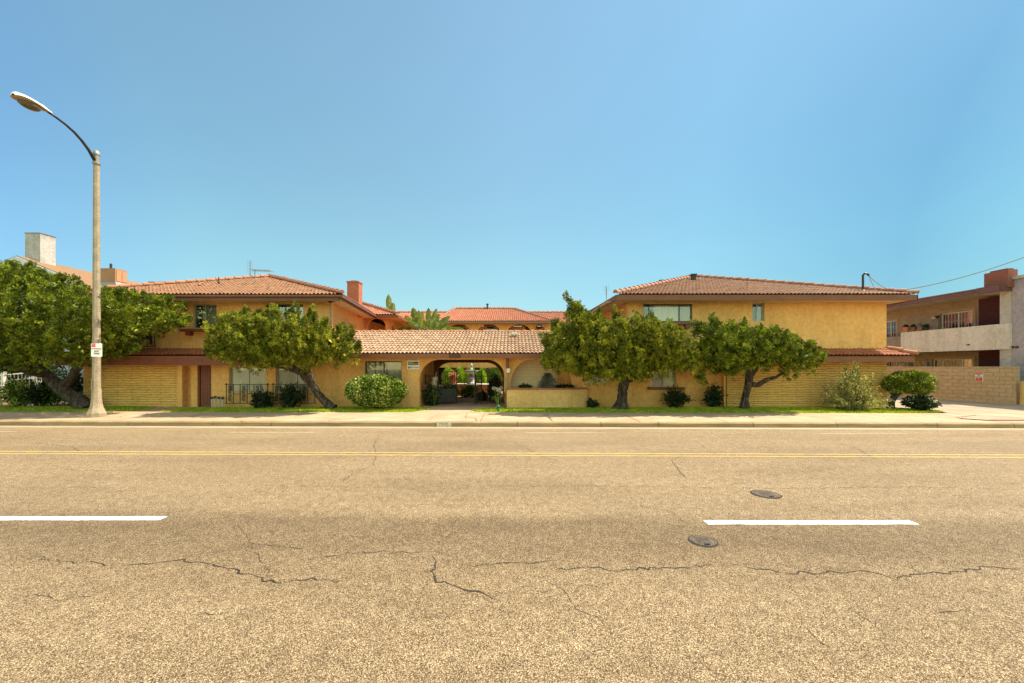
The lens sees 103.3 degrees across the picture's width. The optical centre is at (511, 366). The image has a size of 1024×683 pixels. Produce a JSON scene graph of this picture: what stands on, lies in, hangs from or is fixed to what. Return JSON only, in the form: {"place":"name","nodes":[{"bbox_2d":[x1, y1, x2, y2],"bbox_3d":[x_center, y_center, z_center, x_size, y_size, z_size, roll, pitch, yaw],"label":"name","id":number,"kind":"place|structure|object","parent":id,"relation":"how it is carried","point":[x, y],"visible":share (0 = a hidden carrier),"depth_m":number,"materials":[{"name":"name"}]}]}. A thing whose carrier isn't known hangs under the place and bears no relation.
{"place":"outdoors","nodes":[
{"label":"outdoors","id":0,"kind":"place"},
{"bbox_2d":[0,385,17,405],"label":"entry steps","id":1,"kind":"structure","parent":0,"point":[5,403],"depth_m":18.92,"materials":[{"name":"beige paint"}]},
{"bbox_2d":[0,232,137,391],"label":"neighbour house","id":2,"kind":"structure","parent":0,"point":[40,248],"depth_m":24.30,"materials":[{"name":"white paint"}]},
{"bbox_2d":[116,407,192,411],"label":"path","id":3,"kind":"structure","parent":0,"point":[156,409],"depth_m":17.35,"materials":[{"name":"concrete"}]},
{"bbox_2d":[20,400,505,407],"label":"soil bed","id":4,"kind":"object","parent":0,"point":[65,403],"depth_m":20.66,"materials":[{"name":"brown soil"}]},
{"bbox_2d":[0,372,41,386],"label":"stair railing","id":5,"kind":"object","parent":4,"relation":"on","point":[3,379],"visible":0.29,"depth_m":20.38,"materials":[{"name":"white metal"}]},
{"bbox_2d":[0,373,42,406],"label":"garden shrub","id":6,"kind":"object","parent":4,"relation":"on","point":[11,395],"visible":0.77,"depth_m":17.94,"materials":[{"name":"green plant"}]},
{"bbox_2d":[0,347,69,401],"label":"garden tree","id":7,"kind":"object","parent":4,"relation":"on","point":[54,371],"visible":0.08,"depth_m":21.31,"materials":[{"name":"plant"}]},
{"bbox_2d":[15,377,57,406],"bbox_3d":[-21.528,1.125,18.504,1.111,1.682,1.791,0,0,0],"label":"garden shrub","id":8,"kind":"object","parent":4,"relation":"on","point":[32,386],"visible":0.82,"depth_m":18.25,"materials":[{"name":"green plant"}]},
{"bbox_2d":[31,377,76,405],"bbox_3d":[-21.395,1.137,18.883,1.587,1.688,1.651,0,0,24],"label":"garden shrub","id":9,"kind":"object","parent":4,"relation":"on","point":[55,398],"visible":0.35,"depth_m":18.62,"materials":[{"name":"green plant"}]},
{"bbox_2d":[57,366,82,404],"bbox_3d":[-22.019,0.853,20.146,1.766,2.262,1.588,0,0,31],"label":"garden shrub","id":10,"kind":"object","parent":4,"relation":"on","point":[78,385],"visible":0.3,"depth_m":20.13,"materials":[{"name":"green plant"}]},
{"bbox_2d":[55,274,426,406],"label":"apartment wing","id":11,"kind":"structure","parent":4,"relation":"on","point":[178,368],"depth_m":18.40,"materials":[{"name":"yellow paint"}]},
{"bbox_2d":[119,309,149,338],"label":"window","id":12,"kind":"structure","parent":11,"relation":"in","point":[128,309],"depth_m":18.53,"materials":[{"name":"black glass"}]},
{"bbox_2d":[131,335,155,346],"bbox_3d":[-17.016,-1.189,18.150,2.150,0.635,0.067,0,0,0],"label":"iron railing","id":13,"kind":"object","parent":11,"relation":"on","point":[150,337],"visible":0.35,"depth_m":18.14,"materials":[{"name":"black metal"}]},
{"bbox_2d":[194,305,216,327],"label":"window","id":14,"kind":"structure","parent":11,"relation":"in","point":[201,313],"depth_m":18.58,"materials":[{"name":"glass"}]},
{"bbox_2d":[201,365,210,406],"bbox_3d":[-13.985,0.850,18.505,0.490,2.000,0.130,0,0,0],"label":"door","id":15,"kind":"structure","parent":11,"relation":"in","point":[205,372],"depth_m":18.51,"materials":[{"name":"red paint"}]},
{"bbox_2d":[225,383,268,403],"bbox_3d":[-11.765,1.201,18.000,1.956,0.914,0.067,0,0,0],"label":"iron railing","id":16,"kind":"object","parent":11,"relation":"attached to","point":[243,395],"visible":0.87,"depth_m":17.99,"materials":[{"name":"black metal"}]},
{"bbox_2d":[230,367,265,391],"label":"window","id":17,"kind":"structure","parent":11,"relation":"in","point":[245,377],"depth_m":18.60,"materials":[{"name":"glass"}]},
{"bbox_2d":[250,269,272,283],"bbox_3d":[-12.839,-4.696,20.600,1.232,1.397,0.600,0,0,0],"label":"tv antenna","id":18,"kind":"object","parent":11,"relation":"on","point":[254,270],"visible":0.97,"depth_m":20.59,"materials":[{"name":"grey metal"}]},
{"bbox_2d":[267,305,302,323],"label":"window","id":19,"kind":"structure","parent":11,"relation":"in","point":[281,307],"depth_m":18.58,"materials":[{"name":"white glass"}]},
{"bbox_2d":[277,367,306,391],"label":"window","id":20,"kind":"structure","parent":11,"relation":"in","point":[287,377],"depth_m":18.60,"materials":[{"name":"glass"}]},
{"bbox_2d":[271,383,315,403],"bbox_3d":[-9.687,1.201,18.000,1.967,0.914,0.067,0,0,0],"label":"iron railing","id":21,"kind":"object","parent":11,"relation":"attached to","point":[304,395],"visible":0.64,"depth_m":17.99,"materials":[{"name":"black metal"}]},
{"bbox_2d":[376,294,395,322],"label":"banana plant","id":22,"kind":"object","parent":4,"relation":"on","point":[390,305],"visible":0.23,"depth_m":29.23,"materials":[{"name":"green plant"}]},
{"bbox_2d":[421,381,442,405],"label":"garden shrub","id":23,"kind":"object","parent":4,"relation":"on","point":[428,392],"visible":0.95,"depth_m":18.77,"materials":[{"name":"green plant"}]},
{"bbox_2d":[409,308,462,330],"bbox_3d":[-5.091,-0.973,26.535,4.307,5.751,0.538,0,0,-2],"label":"banana plant","id":24,"kind":"object","parent":4,"relation":"on","point":[431,323],"visible":0.54,"depth_m":26.45,"materials":[{"name":"green plant"}]},
{"bbox_2d":[441,382,459,395],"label":"flower shrub","id":25,"kind":"object","parent":4,"relation":"on","point":[452,385],"visible":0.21,"depth_m":22.25,"materials":[{"name":"green plant"}]},
{"bbox_2d":[459,382,477,397],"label":"yellow shrub","id":26,"kind":"object","parent":4,"relation":"on","point":[466,391],"visible":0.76,"depth_m":23.94,"materials":[{"name":"green plant"}]},
{"bbox_2d":[465,367,476,382],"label":"hedge column","id":27,"kind":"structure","parent":4,"relation":"on","point":[466,378],"depth_m":29.89,"materials":[{"name":"green plant"}]},
{"bbox_2d":[317,330,631,407],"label":"entrance building","id":28,"kind":"structure","parent":4,"relation":"on","point":[389,352],"depth_m":18.42,"materials":[{"name":"paint"}]},
{"bbox_2d":[366,361,401,380],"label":"window","id":29,"kind":"structure","parent":28,"relation":"in","point":[392,368],"depth_m":18.69,"materials":[{"name":"grey glass"}]},
{"bbox_2d":[407,360,419,368],"bbox_3d":[-4.478,-0.060,18.381,0.563,0.411,0.048,0,0,0],"label":"office sign","id":30,"kind":"object","parent":28,"relation":"attached to","point":[413,364],"visible":1,"depth_m":18.37,"materials":[{"name":"white plastic"}]},
{"bbox_2d":[425,370,504,403],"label":"entrance gate","id":31,"kind":"structure","parent":28,"relation":"attached to","point":[448,396],"depth_m":19.68,"materials":[{"name":"black metal"}]},
{"bbox_2d":[587,368,608,382],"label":"window","id":32,"kind":"structure","parent":28,"relation":"in","point":[600,379],"depth_m":18.60,"materials":[{"name":"grey glass"}]},
{"bbox_2d":[372,303,581,388],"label":"courtyard building","id":33,"kind":"structure","parent":4,"relation":"on","point":[489,318],"depth_m":33.57,"materials":[{"name":"tile"}]},
{"bbox_2d":[437,368,456,386],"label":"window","id":34,"kind":"structure","parent":33,"relation":"in","point":[441,370],"depth_m":35.15,"materials":[{"name":"glass"}]},
{"bbox_2d":[475,368,492,379],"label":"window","id":35,"kind":"structure","parent":33,"relation":"in","point":[487,371],"depth_m":34.14,"materials":[{"name":"glass"}]},
{"bbox_2d":[486,326,499,330],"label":"window","id":36,"kind":"structure","parent":33,"relation":"in","point":[490,328],"depth_m":34.14,"materials":[{"name":"glass"}]},
{"bbox_2d":[476,390,487,400],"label":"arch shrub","id":37,"kind":"object","parent":4,"relation":"on","point":[484,396],"visible":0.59,"depth_m":21.51,"materials":[{"name":"plant"}]},
{"bbox_2d":[487,373,503,401],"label":"arch shrub","id":38,"kind":"object","parent":4,"relation":"on","point":[494,381],"visible":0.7,"depth_m":20.50,"materials":[{"name":"green plant"}]},
{"bbox_2d":[506,358,509,407],"bbox_3d":[-0.182,0.733,18.210,0.180,2.233,0.260,0,0,0],"label":"entry post","id":39,"kind":"object","parent":4,"relation":"on","point":[507,372],"visible":0.94,"depth_m":18.20,"materials":[{"name":"orange paint"}]},
{"bbox_2d":[506,388,587,407],"bbox_3d":[1.564,1.427,18.075,3.668,0.945,0.670,0,0,0],"label":"raised planter","id":40,"kind":"object","parent":4,"relation":"on","point":[545,397],"visible":0.96,"depth_m":17.78,"materials":[{"name":"paint"}]},
{"bbox_2d":[517,383,532,387],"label":"ground plant","id":41,"kind":"object","parent":40,"relation":"on","point":[523,385],"visible":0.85,"depth_m":18.11,"materials":[{"name":"green plant"}]},
{"bbox_2d":[538,372,556,387],"bbox_3d":[1.654,0.694,18.568,1.092,0.846,0.893,0,0,0],"label":"planter conifer","id":42,"kind":"object","parent":40,"relation":"on","point":[551,383],"visible":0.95,"depth_m":18.44,"materials":[{"name":"green plant"}]},
{"bbox_2d":[553,383,574,387],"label":"ground plant","id":43,"kind":"object","parent":40,"relation":"on","point":[565,386],"visible":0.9,"depth_m":18.13,"materials":[{"name":"green plant"}]},
{"bbox_2d":[586,397,599,407],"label":"garden shrub","id":44,"kind":"object","parent":4,"relation":"on","point":[592,403],"visible":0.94,"depth_m":17.77,"materials":[{"name":"green plant"}]},
{"bbox_2d":[572,273,919,407],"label":"apartment wing","id":45,"kind":"structure","parent":4,"relation":"on","point":[843,325],"depth_m":18.40,"materials":[{"name":"yellow paint"}]},
{"bbox_2d":[652,367,674,385],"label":"window","id":46,"kind":"structure","parent":45,"relation":"in","point":[660,381],"depth_m":18.81,"materials":[{"name":"glass"}]},
{"bbox_2d":[643,304,691,321],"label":"window","id":47,"kind":"structure","parent":45,"relation":"in","point":[679,312],"depth_m":18.58,"materials":[{"name":"white glass"}]},
{"bbox_2d":[753,303,762,320],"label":"window","id":48,"kind":"structure","parent":45,"relation":"in","point":[757,307],"depth_m":18.58,"materials":[{"name":"glass"}]},
{"bbox_2d":[869,257,1023,290],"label":"service wire","id":49,"kind":"object","parent":45,"relation":"on","point":[945,281],"visible":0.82,"depth_m":17.15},
{"bbox_2d":[886,268,1023,380],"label":"neighbour building","id":50,"kind":"structure","parent":4,"relation":"on","point":[981,327],"depth_m":23.32,"materials":[{"name":"grey paint"}]},
{"bbox_2d":[886,320,895,336],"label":"window","id":51,"kind":"structure","parent":50,"relation":"in","point":[890,325],"depth_m":29.02,"materials":[{"name":"white glass"}]},
{"bbox_2d":[889,362,902,366],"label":"window","id":52,"kind":"structure","parent":50,"relation":"in","point":[891,364],"depth_m":28.62,"materials":[{"name":"brown glass"}]},
{"bbox_2d":[901,324,909,331],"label":"potted plant","id":53,"kind":"object","parent":50,"relation":"on","point":[905,328],"visible":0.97,"depth_m":26.22,"materials":[{"name":"orange plant"}]},
{"bbox_2d":[910,324,916,331],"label":"potted plant","id":54,"kind":"object","parent":50,"relation":"on","point":[913,328],"visible":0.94,"depth_m":25.75,"materials":[{"name":"green plant"}]},
{"bbox_2d":[910,360,923,366],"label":"window","id":55,"kind":"structure","parent":50,"relation":"in","point":[918,363],"depth_m":27.12,"materials":[{"name":"brown glass"}]},
{"bbox_2d":[915,322,924,330],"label":"potted plant","id":56,"kind":"object","parent":50,"relation":"on","point":[919,326],"visible":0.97,"depth_m":25.29,"materials":[{"name":"green plant"}]},
{"bbox_2d":[921,323,929,329],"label":"potted plant","id":57,"kind":"object","parent":50,"relation":"on","point":[926,326],"visible":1,"depth_m":24.97,"materials":[{"name":"green plant"}]},
{"bbox_2d":[934,359,971,367],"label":"window","id":58,"kind":"structure","parent":50,"relation":"in","point":[937,362],"depth_m":24.95,"materials":[{"name":"beige glass"}]},
{"bbox_2d":[942,310,972,328],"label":"window","id":59,"kind":"structure","parent":50,"relation":"in","point":[963,318],"depth_m":24.68,"materials":[{"name":"white glass"}]},
{"bbox_2d":[398,308,427,330],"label":"banana plant","id":60,"kind":"object","parent":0,"point":[414,316],"visible":0.33,"depth_m":27.11,"materials":[{"name":"green plant"}]},
{"bbox_2d":[25,425,811,429],"bbox_3d":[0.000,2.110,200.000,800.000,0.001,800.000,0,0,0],"label":"ground","id":61,"kind":"structure","parent":0,"point":[426,428],"depth_m":13.75,"materials":[{"name":"beige concrete"}]},
{"bbox_2d":[0,420,1023,427],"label":"kerb","id":62,"kind":"structure","parent":61,"relation":"on","point":[528,424],"depth_m":13.68,"materials":[{"name":"concrete"}]},
{"bbox_2d":[436,422,450,426],"bbox_3d":[-2.301,1.968,13.692,0.503,0.145,0.007,0,0,1],"label":"kerb number","id":63,"kind":"object","parent":62,"relation":"attached to","point":[443,424],"visible":1,"depth_m":13.69,"materials":[{"name":"paint"}]},
{"bbox_2d":[441,366,452,386],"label":"hedge column","id":64,"kind":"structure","parent":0,"point":[447,368],"depth_m":29.82,"materials":[{"name":"green plant"}]},
{"bbox_2d":[455,366,465,382],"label":"hedge column","id":65,"kind":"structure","parent":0,"point":[461,373],"depth_m":29.75,"materials":[{"name":"green plant"}]},
{"bbox_2d":[416,396,505,412],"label":"entrance path","id":66,"kind":"structure","parent":0,"point":[464,404],"depth_m":18.50,"materials":[{"name":"concrete"}]},
{"bbox_2d":[431,376,439,405],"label":"flowering plant","id":67,"kind":"object","parent":66,"relation":"on","point":[434,381],"visible":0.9,"depth_m":18.77,"materials":[{"name":"green plant"}]},
{"bbox_2d":[450,383,488,395],"bbox_3d":[-2.510,1.485,25.850,3.220,0.730,1.620,0,0,0],"label":"courtyard planter","id":68,"kind":"object","parent":66,"relation":"on","point":[460,385],"depth_m":25.10,"materials":[{"name":"beige paint"}]},
{"bbox_2d":[448,370,458,383],"bbox_3d":[-3.677,0.669,25.512,0.717,0.891,0.719,0,0,0],"label":"flower pot","id":69,"kind":"object","parent":68,"relation":"on","point":[451,376],"visible":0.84,"depth_m":25.34,"materials":[{"name":"ceramic"}]},
{"bbox_2d":[464,363,478,383],"bbox_3d":[-2.560,0.460,25.600,0.900,1.380,0.900,0,0,0],"label":"fountain","id":70,"kind":"object","parent":68,"relation":"on","point":[470,372],"visible":0.83,"depth_m":25.41,"materials":[{"name":"stone"}]},
{"bbox_2d":[492,386,504,404],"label":"flowering plant","id":71,"kind":"object","parent":66,"relation":"on","point":[498,400],"visible":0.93,"depth_m":18.04,"materials":[{"name":"green plant"}]},
{"bbox_2d":[0,405,942,412],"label":"lawn","id":72,"kind":"structure","parent":0,"point":[378,411],"depth_m":16.70,"materials":[{"name":"plant"}]},
{"bbox_2d":[0,259,193,408],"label":"juniper tree","id":73,"kind":"object","parent":72,"relation":"on","point":[44,323],"visible":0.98,"depth_m":15.73,"materials":[{"name":"green plant"}]},
{"bbox_2d":[249,387,275,407],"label":"garden shrub","id":74,"kind":"object","parent":72,"relation":"on","point":[263,399],"visible":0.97,"depth_m":17.60,"materials":[{"name":"green plant"}]},
{"bbox_2d":[201,299,361,408],"bbox_3d":[-9.325,-0.323,16.393,6.498,4.815,2.716,0,0,0],"label":"juniper tree","id":75,"kind":"object","parent":72,"relation":"on","point":[275,337],"visible":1,"depth_m":15.95,"materials":[{"name":"green plant"}]},
{"bbox_2d":[273,380,305,408],"bbox_3d":[-9.769,1.240,17.739,1.333,1.304,1.267,0,0,0],"label":"garden shrub","id":76,"kind":"object","parent":72,"relation":"on","point":[291,396],"visible":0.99,"depth_m":17.60,"materials":[{"name":"green plant"}]},
{"bbox_2d":[344,373,407,407],"bbox_3d":[-5.797,1.021,17.306,2.776,1.515,1.656,0,0,0],"label":"rounded shrub","id":77,"kind":"object","parent":72,"relation":"on","point":[368,390],"visible":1,"depth_m":16.86,"materials":[{"name":"green plant"}]},
{"bbox_2d":[538,290,708,409],"bbox_3d":[4.495,-0.540,16.508,6.949,5.129,2.798,0,0,0],"label":"juniper tree","id":78,"kind":"object","parent":72,"relation":"on","point":[593,347],"visible":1,"depth_m":15.98,"materials":[{"name":"green plant"}]},
{"bbox_2d":[660,384,695,407],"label":"garden shrub","id":79,"kind":"object","parent":72,"relation":"on","point":[671,398],"visible":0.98,"depth_m":17.75,"materials":[{"name":"green plant"}]},
{"bbox_2d":[700,382,727,407],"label":"garden shrub","id":80,"kind":"object","parent":72,"relation":"on","point":[711,399],"visible":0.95,"depth_m":17.86,"materials":[{"name":"green plant"}]},
{"bbox_2d":[688,312,828,408],"bbox_3d":[10.008,-0.157,16.411,5.682,4.190,2.675,0,0,0],"label":"juniper tree","id":81,"kind":"object","parent":72,"relation":"on","point":[727,348],"visible":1,"depth_m":15.98,"materials":[{"name":"green plant"}]},
{"bbox_2d":[817,361,893,410],"bbox_3d":[14.443,0.810,17.131,2.808,2.187,1.759,0,0,8],"label":"loose shrub","id":82,"kind":"object","parent":72,"relation":"on","point":[853,395],"visible":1,"depth_m":16.90,"materials":[{"name":"green plant"}]},
{"bbox_2d":[878,369,936,408],"bbox_3d":[17.062,1.000,17.407,1.997,1.747,1.446,0,0,0],"label":"clipped shrub","id":83,"kind":"object","parent":72,"relation":"on","point":[915,382],"visible":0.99,"depth_m":17.12,"materials":[{"name":"green plant"}]},
{"bbox_2d":[899,394,942,410],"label":"rose shrub","id":84,"kind":"object","parent":72,"relation":"on","point":[922,402],"visible":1,"depth_m":16.77,"materials":[{"name":"green plant"}]},
{"bbox_2d":[476,367,486,382],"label":"hedge column","id":85,"kind":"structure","parent":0,"point":[484,378],"depth_m":29.82,"materials":[{"name":"green plant"}]},
{"bbox_2d":[487,367,501,382],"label":"topiary column","id":86,"kind":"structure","parent":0,"point":[492,373],"depth_m":26.89,"materials":[{"name":"green plant"}]},
{"bbox_2d":[0,427,1023,682],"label":"road","id":87,"kind":"structure","parent":0,"point":[720,613],"depth_m":4.35,"materials":[{"name":"beige asphalt"}]},
{"bbox_2d":[0,516,167,519],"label":"lane marking","id":88,"kind":"object","parent":87,"relation":"on","point":[81,517],"visible":1,"depth_m":5.49,"materials":[{"name":"white paint"}]},
{"bbox_2d":[226,432,313,432],"bbox_3d":[-7.481,2.046,12.565,2.728,0.001,0.101,0,0,0],"label":"worn dash","id":89,"kind":"object","parent":87,"relation":"on","point":[269,432],"visible":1,"depth_m":12.53,"materials":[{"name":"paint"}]},
{"bbox_2d":[3,437,1010,658],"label":"road cracks","id":90,"kind":"object","parent":87,"relation":"on","point":[314,578],"visible":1,"depth_m":4.10,"materials":[{"name":"black asphalt"}]},
{"bbox_2d":[0,426,1023,429],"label":"gutter","id":91,"kind":"object","parent":87,"relation":"on","point":[520,427],"visible":1,"depth_m":13.54,"materials":[{"name":"concrete"}]},
{"bbox_2d":[0,451,1023,457],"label":"lines","id":92,"kind":"object","parent":87,"relation":"on","point":[501,455],"visible":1,"depth_m":9.40,"materials":[{"name":"yellow paint"}]},
{"bbox_2d":[524,432,599,432],"bbox_3d":[1.618,2.046,12.484,2.513,0.001,0.101,0,0,0],"label":"worn dash","id":93,"kind":"object","parent":87,"relation":"on","point":[563,432],"visible":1,"depth_m":12.53,"materials":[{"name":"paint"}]},
{"bbox_2d":[687,535,718,547],"bbox_3d":[2.237,2.045,4.750,0.333,0.030,0.333,0,0,0],"label":"utility cover","id":94,"kind":"object","parent":87,"relation":"on","point":[703,541],"visible":1,"depth_m":4.72,"materials":[{"name":"metal"}]},
{"bbox_2d":[750,490,781,498],"bbox_3d":[4.065,2.045,6.490,0.442,0.030,0.442,0,0,0],"label":"utility cover","id":95,"kind":"object","parent":87,"relation":"on","point":[766,494],"visible":1,"depth_m":6.44,"materials":[{"name":"metal"}]},
{"bbox_2d":[703,520,916,524],"bbox_3d":[3.908,2.046,5.317,2.736,0.001,0.151,0,0,0],"label":"lane marking","id":96,"kind":"object","parent":87,"relation":"on","point":[779,522],"visible":1,"depth_m":5.31,"materials":[{"name":"white paint"}]},
{"bbox_2d":[821,433,906,433],"bbox_3d":[10.722,2.046,12.365,2.636,0.001,0.101,0,0,0],"label":"worn dash","id":97,"kind":"object","parent":87,"relation":"on","point":[863,433],"visible":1,"depth_m":12.34,"materials":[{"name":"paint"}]},
{"bbox_2d":[0,411,1023,424],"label":"sidewalk","id":98,"kind":"structure","parent":0,"point":[519,416],"depth_m":15.12,"materials":[{"name":"concrete"}]},
{"bbox_2d":[10,92,106,417],"bbox_3d":[-15.416,-3.350,13.913,0.534,10.520,2.787,0,0,0],"label":"street lamp","id":99,"kind":"object","parent":98,"relation":"on","point":[96,409],"visible":1,"depth_m":14.95,"materials":[{"name":"concrete"}]},
{"bbox_2d":[91,343,101,356],"bbox_3d":[-15.374,-0.600,15.012,0.288,0.500,0.365,0,0,-44],"label":"no stopping sign","id":100,"kind":"object","parent":99,"relation":"attached to","point":[96,349],"visible":1,"depth_m":14.89,"materials":[{"name":"white metal"}]},
{"bbox_2d":[120,407,924,419],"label":"leaf litter","id":101,"kind":"object","parent":98,"relation":"on","point":[511,416],"visible":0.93,"depth_m":15.12,"materials":[{"name":"brown plant"}]},
{"bbox_2d":[962,416,1023,419],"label":"sidewalk patch","id":102,"kind":"object","parent":98,"relation":"on","point":[996,417],"visible":1,"depth_m":14.65,"materials":[{"name":"concrete"}]},
{"bbox_2d":[0,0,1023,312],"label":"sky","id":103,"kind":"structure","parent":0,"point":[443,155],"materials":[{"name":"blue"}]},
{"bbox_2d":[887,395,1023,412],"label":"driveway","id":104,"kind":"structure","parent":0,"point":[953,406],"depth_m":18.29,"materials":[{"name":"concrete"}]},
{"bbox_2d":[887,367,1019,403],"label":"block wall","id":105,"kind":"structure","parent":104,"relation":"on","point":[998,385],"depth_m":21.31,"materials":[{"name":"concrete"}]},
{"bbox_2d":[931,380,938,390],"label":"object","id":106,"kind":"structure","parent":105,"relation":"attached to","point":[937,384],"depth_m":22.90,"materials":[{"name":"concrete"}]},
{"bbox_2d":[975,372,982,380],"bbox_3d":[24.316,0.535,21.104,0.041,0.458,0.323,0,0,-9],"label":"parking sign","id":107,"kind":"object","parent":105,"relation":"attached to","point":[978,376],"visible":1,"depth_m":21.10,"materials":[{"name":"white metal"}]},
{"bbox_2d":[1018,381,1023,404],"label":"guard post","id":108,"kind":"object","parent":104,"relation":"on","point":[1021,385],"visible":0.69,"depth_m":19.48,"materials":[{"name":"stone"}]}
]}

